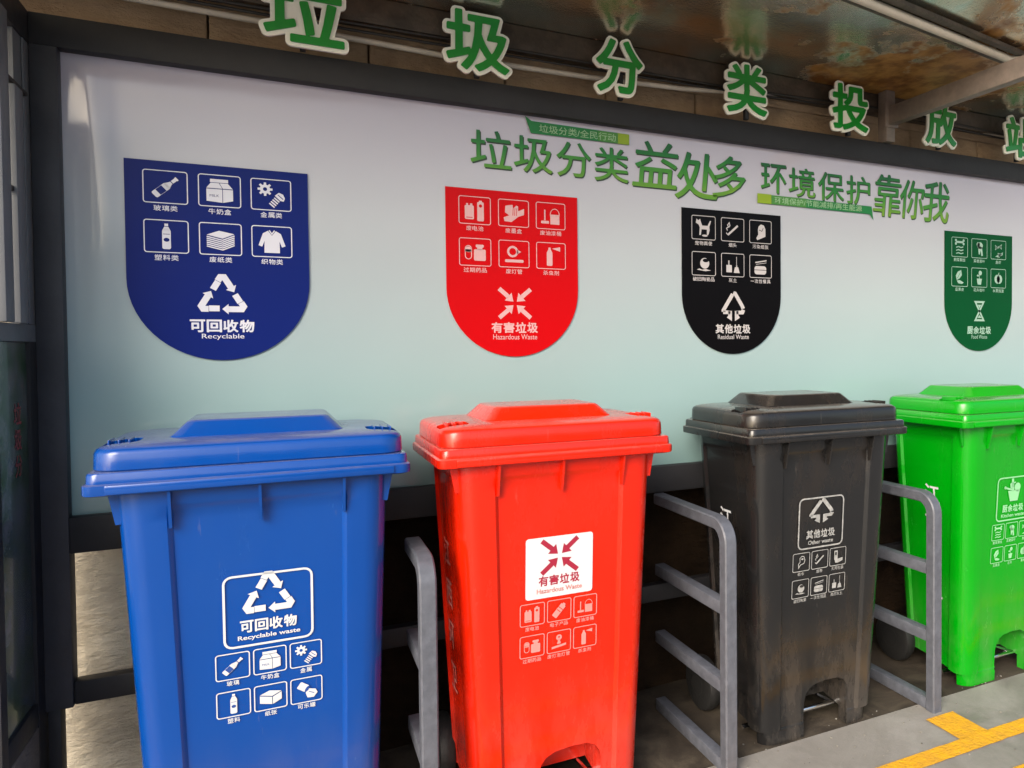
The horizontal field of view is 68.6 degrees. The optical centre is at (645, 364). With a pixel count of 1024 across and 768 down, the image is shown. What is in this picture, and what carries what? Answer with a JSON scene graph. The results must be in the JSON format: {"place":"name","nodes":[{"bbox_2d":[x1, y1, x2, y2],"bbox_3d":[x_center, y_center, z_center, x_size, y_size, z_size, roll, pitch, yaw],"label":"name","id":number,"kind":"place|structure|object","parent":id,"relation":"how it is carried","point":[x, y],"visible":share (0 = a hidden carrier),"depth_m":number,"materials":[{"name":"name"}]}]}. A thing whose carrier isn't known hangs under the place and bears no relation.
{"place":"outdoors","nodes":[
{"label":"outdoors","id":0,"kind":"place"},
{"bbox_2d":[11,728,39,767],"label":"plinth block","id":1,"kind":"structure","parent":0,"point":[28,756],"depth_m":1.71,"materials":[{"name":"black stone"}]},
{"bbox_2d":[380,635,1023,767],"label":"floor strip","id":2,"kind":"object","parent":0,"point":[661,741],"depth_m":2.50,"materials":[{"name":"concrete"}]},
{"bbox_2d":[81,409,409,767],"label":"wheelie bin","id":3,"kind":"object","parent":2,"relation":"on","point":[253,550],"visible":1,"depth_m":1.64,"materials":[{"name":"blue plastic"}]},
{"bbox_2d":[6,0,1023,767],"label":"stone wall","id":4,"kind":"structure","parent":2,"relation":"on","point":[102,732],"depth_m":2.33,"materials":[{"name":"beige stone"}]},
{"bbox_2d":[388,0,1023,120],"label":"shelter roof","id":5,"kind":"structure","parent":4,"relation":"attached to","point":[845,42],"depth_m":2.42,"materials":[{"name":"metal"}]},
{"bbox_2d":[204,0,1018,135],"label":"purlin","id":6,"kind":"object","parent":5,"relation":"attached to","point":[396,15],"visible":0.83,"depth_m":2.43,"materials":[{"name":"brown metal"}]},
{"bbox_2d":[124,0,1003,137],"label":"conduit pipe","id":7,"kind":"object","parent":6,"relation":"attached to","point":[223,14],"visible":0.45,"depth_m":2.20,"materials":[{"name":"white plastic"}]},
{"bbox_2d":[177,0,1003,139],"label":"wall cable","id":8,"kind":"object","parent":6,"relation":"attached to","point":[434,43],"depth_m":2.36,"materials":[{"name":"black"}]},
{"bbox_2d":[208,0,1003,134],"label":"wall cable","id":9,"kind":"object","parent":6,"relation":"attached to","point":[449,39],"depth_m":2.37,"materials":[{"name":"black"}]},
{"bbox_2d":[849,0,1018,61],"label":"ceiling pipe","id":10,"kind":"object","parent":5,"relation":"attached to","point":[903,16],"visible":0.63,"depth_m":2.32,"materials":[{"name":"white plastic"}]},
{"bbox_2d":[27,11,1023,767],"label":"steel stand","id":11,"kind":"object","parent":2,"relation":"on","point":[65,533],"visible":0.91,"depth_m":1.88,"materials":[{"name":"grey paint"}]},
{"bbox_2d":[0,0,34,324],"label":"side screen","id":12,"kind":"object","parent":11,"relation":"attached to","point":[17,297],"visible":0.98,"depth_m":1.65,"materials":[{"name":"grey paint"}]},
{"bbox_2d":[0,322,48,767],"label":"notice case","id":13,"kind":"object","parent":11,"relation":"attached to","point":[23,715],"visible":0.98,"depth_m":1.68,"materials":[{"name":"grey paint"}]},
{"bbox_2d":[258,0,348,54],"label":"standing character","id":14,"kind":"object","parent":11,"relation":"attached to","point":[294,22],"visible":1,"depth_m":2.01,"materials":[{"name":"green plastic"}]},
{"bbox_2d":[442,5,511,79],"bbox_3d":[-0.511,-0.971,2.227,0.212,0.199,0.034,-1,1,-26],"label":"standing character","id":15,"kind":"object","parent":11,"relation":"attached to","point":[479,44],"visible":1,"depth_m":2.21,"materials":[{"name":"green plastic"}]},
{"bbox_2d":[60,52,1023,514],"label":"display board","id":16,"kind":"object","parent":11,"relation":"on","point":[376,332],"visible":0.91,"depth_m":2.28,"materials":[{"name":"plastic"}]},
{"bbox_2d":[123,158,308,359],"bbox_3d":[-1.145,-0.273,1.986,0.429,0.522,0.004,-1,1,-26],"label":"shield sticker","id":17,"kind":"object","parent":16,"relation":"attached to","point":[217,262],"visible":1,"depth_m":1.98,"materials":[{"name":"blue plastic"}]},
{"bbox_2d":[445,186,577,356],"bbox_3d":[-0.417,-0.287,2.343,0.429,0.522,0.004,-1,1,-26],"label":"shield sticker","id":18,"kind":"object","parent":16,"relation":"attached to","point":[512,273],"visible":1,"depth_m":2.34,"materials":[{"name":"red plastic"}]},
{"bbox_2d":[681,207,780,353],"bbox_3d":[0.323,-0.301,2.706,0.429,0.522,0.004,-1,1,-26],"label":"shield sticker","id":19,"kind":"object","parent":16,"relation":"attached to","point":[731,281],"visible":1,"depth_m":2.70,"materials":[{"name":"black plastic"}]},
{"bbox_2d":[944,231,1011,350],"bbox_3d":[1.489,-0.322,3.278,0.429,0.522,0.004,-1,1,-26],"label":"shield sticker","id":20,"kind":"object","parent":16,"relation":"attached to","point":[978,287],"visible":1,"depth_m":3.27,"materials":[{"name":"green plastic"}]},
{"bbox_2d":[592,36,644,100],"bbox_3d":[-0.091,-0.979,2.433,0.186,0.199,0.034,-1,1,-26],"label":"standing character","id":21,"kind":"object","parent":11,"relation":"attached to","point":[631,66],"visible":1,"depth_m":2.42,"materials":[{"name":"green plastic"}]},
{"bbox_2d":[723,61,768,120],"bbox_3d":[0.359,-0.988,2.654,0.191,0.199,0.034,-1,1,-26],"label":"standing character","id":22,"kind":"object","parent":11,"relation":"attached to","point":[745,91],"visible":1,"depth_m":2.64,"materials":[{"name":"green plastic"}]},
{"bbox_2d":[828,80,868,135],"bbox_3d":[0.790,-0.996,2.865,0.197,0.199,0.034,-1,1,-26],"label":"standing character","id":23,"kind":"object","parent":11,"relation":"attached to","point":[849,108],"visible":1,"depth_m":2.85,"materials":[{"name":"green plastic"}]},
{"bbox_2d":[922,107,956,149],"bbox_3d":[1.228,-1.004,3.080,0.194,0.198,0.034,-1,1,-26],"label":"standing character","id":24,"kind":"object","parent":11,"relation":"attached to","point":[937,135],"visible":0.77,"depth_m":3.07,"materials":[{"name":"green plastic"}]},
{"bbox_2d":[878,55,1023,143],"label":"ceiling strut","id":25,"kind":"object","parent":11,"relation":"on","point":[892,115],"visible":0.94,"depth_m":2.72,"materials":[{"name":"metal"}]},
{"bbox_2d":[1002,115,1023,161],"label":"standing character","id":26,"kind":"object","parent":11,"relation":"attached to","point":[1013,130],"visible":1,"depth_m":3.27,"materials":[{"name":"green plastic"}]},
{"bbox_2d":[413,399,671,767],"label":"wheelie bin","id":27,"kind":"object","parent":2,"relation":"on","point":[540,505],"visible":0.99,"depth_m":1.96,"materials":[{"name":"red plastic"}]},
{"bbox_2d":[654,493,737,767],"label":"divider rail","id":28,"kind":"object","parent":2,"relation":"on","point":[723,679],"visible":1,"depth_m":2.20,"materials":[{"name":"grey metal"}]},
{"bbox_2d":[683,390,906,745],"bbox_3d":[0.486,0.646,2.517,0.633,1.105,0.496,-1,1,-26],"label":"wheelie bin","id":29,"kind":"object","parent":2,"relation":"on","point":[792,483],"visible":0.94,"depth_m":2.35,"materials":[{"name":"grey plastic"}]},
{"bbox_2d":[876,383,1023,685],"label":"wheelie bin","id":30,"kind":"object","parent":2,"relation":"on","point":[960,451],"visible":0.92,"depth_m":2.72,"materials":[{"name":"green plastic"}]},
{"bbox_2d":[708,673,1023,767],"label":"pavement","id":31,"kind":"structure","parent":0,"point":[980,705],"depth_m":2.35,"materials":[{"name":"grey concrete"}]},
{"bbox_2d":[404,536,438,767],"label":"divider rail","id":32,"kind":"object","parent":31,"relation":"on","point":[423,723],"visible":1,"depth_m":1.77,"materials":[{"name":"grey metal"}]},
{"bbox_2d":[737,675,1016,766],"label":"grit","id":33,"kind":"object","parent":31,"relation":"on","point":[886,738],"visible":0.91,"depth_m":2.32,"materials":[{"name":"grey gravel"}]},
{"bbox_2d":[870,480,941,713],"bbox_3d":[0.899,0.813,2.719,0.040,0.756,0.461,-1,1,-26],"label":"divider rail","id":34,"kind":"object","parent":31,"relation":"on","point":[930,631],"visible":0.7,"depth_m":2.53,"materials":[{"name":"grey metal"}]},
{"bbox_2d":[876,718,1023,767],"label":"painted line","id":35,"kind":"object","parent":31,"relation":"on","point":[932,756],"visible":1,"depth_m":2.30,"materials":[{"name":"yellow paint"}]},
{"bbox_2d":[926,711,986,738],"bbox_3d":[1.030,1.193,2.434,0.126,0.001,0.140,-1,1,-26],"label":"painted stub","id":36,"kind":"object","parent":31,"relation":"on","point":[955,724],"visible":1,"depth_m":2.43,"materials":[{"name":"yellow paint"}]}
]}

